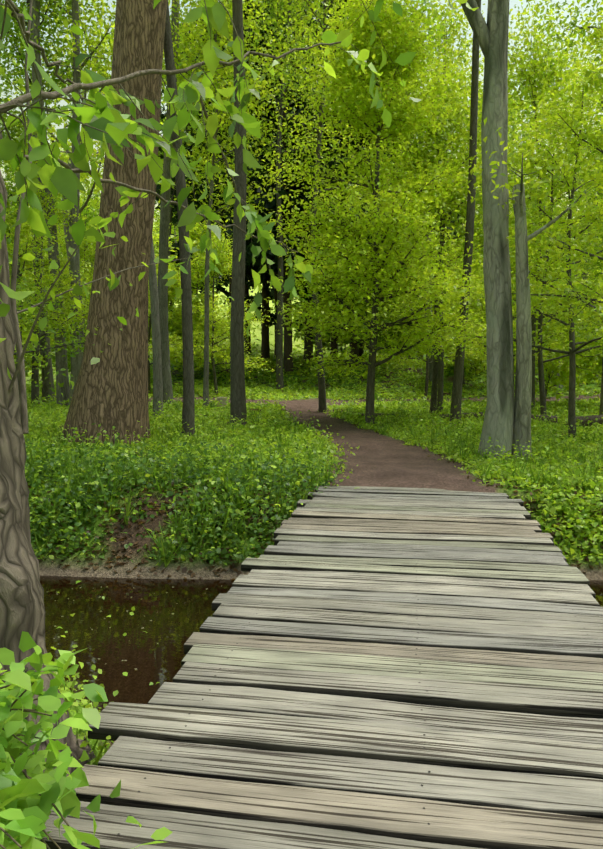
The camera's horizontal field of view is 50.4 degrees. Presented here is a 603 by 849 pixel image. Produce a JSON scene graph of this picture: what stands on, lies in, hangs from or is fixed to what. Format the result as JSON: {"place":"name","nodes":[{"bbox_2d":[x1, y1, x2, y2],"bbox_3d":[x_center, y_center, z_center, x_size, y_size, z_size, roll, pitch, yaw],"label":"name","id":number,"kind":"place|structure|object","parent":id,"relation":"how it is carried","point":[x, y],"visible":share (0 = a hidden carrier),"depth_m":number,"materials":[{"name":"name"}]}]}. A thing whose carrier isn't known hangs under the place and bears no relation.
{"place":"outdoors","nodes":[
{"label":"outdoors","id":0,"kind":"place"},
{"bbox_2d":[0,0,602,437],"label":"tree","id":1,"kind":"object","parent":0,"point":[412,178],"depth_m":17.17,"materials":[{"name":"green plant"}]},
{"bbox_2d":[0,0,602,399],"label":"forest leaves","id":2,"kind":"object","parent":1,"relation":"attached to","point":[175,317],"visible":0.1,"depth_m":34.11,"materials":[{"name":"green plant"}]},
{"bbox_2d":[0,223,602,831],"bbox_3d":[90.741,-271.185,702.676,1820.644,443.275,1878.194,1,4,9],"label":"ground","id":3,"kind":"structure","parent":0,"point":[376,459],"depth_m":9.18,"materials":[{"name":"soil"}]},
{"bbox_2d":[0,127,95,776],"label":"leaning trunk","id":4,"kind":"object","parent":3,"relation":"on","point":[22,607],"visible":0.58,"depth_m":2.85,"materials":[{"name":"brown plant"}]},
{"bbox_2d":[0,0,453,848],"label":"tree branches","id":5,"kind":"object","parent":4,"relation":"attached to","point":[6,108],"visible":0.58,"depth_m":2.93,"materials":[{"name":"brown plant"}]},
{"bbox_2d":[0,0,478,848],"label":"leaves","id":6,"kind":"object","parent":5,"relation":"attached to","point":[24,810],"visible":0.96,"depth_m":2.51,"materials":[{"name":"green plant"}]},
{"bbox_2d":[60,0,166,447],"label":"tree trunk","id":7,"kind":"object","parent":3,"relation":"on","point":[110,390],"visible":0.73,"depth_m":11.86,"materials":[{"name":"brown plant"}]},
{"bbox_2d":[13,325,602,777],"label":"ground cover plants","id":8,"kind":"object","parent":3,"relation":"on","point":[559,453],"visible":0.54,"depth_m":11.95,"materials":[{"name":"green plant"}]},
{"bbox_2d":[35,485,602,848],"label":"bridge deck planks","id":9,"kind":"object","parent":3,"relation":"on","point":[307,727],"visible":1,"depth_m":3.04,"materials":[{"name":"grey wood"}]},
{"bbox_2d":[117,487,594,834],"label":"nails","id":10,"kind":"object","parent":9,"relation":"in","point":[418,682],"visible":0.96,"depth_m":3.34,"materials":[{"name":"grey metal"}]},
{"bbox_2d":[217,397,602,426],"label":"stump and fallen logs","id":11,"kind":"object","parent":3,"relation":"on","point":[580,418],"visible":0.29,"depth_m":17.61,"materials":[{"name":"brown wood"}]},
{"bbox_2d":[460,0,599,459],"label":"tree trunk","id":12,"kind":"object","parent":3,"relation":"on","point":[507,421],"visible":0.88,"depth_m":10.80,"materials":[{"name":"grey plant"}]},
{"bbox_2d":[0,0,602,224],"label":"sky","id":13,"kind":"structure","parent":0,"point":[514,12],"materials":[{"name":"white"}]},
{"bbox_2d":[40,575,602,711],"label":"creek water","id":14,"kind":"structure","parent":0,"point":[187,603],"depth_m":6.10,"materials":[{"name":"brown liquid"}]},
{"bbox_2d":[54,586,204,689],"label":"floating leaves","id":15,"kind":"object","parent":14,"relation":"on","point":[110,627],"visible":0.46,"depth_m":6.19,"materials":[{"name":"green plant"}]}
]}

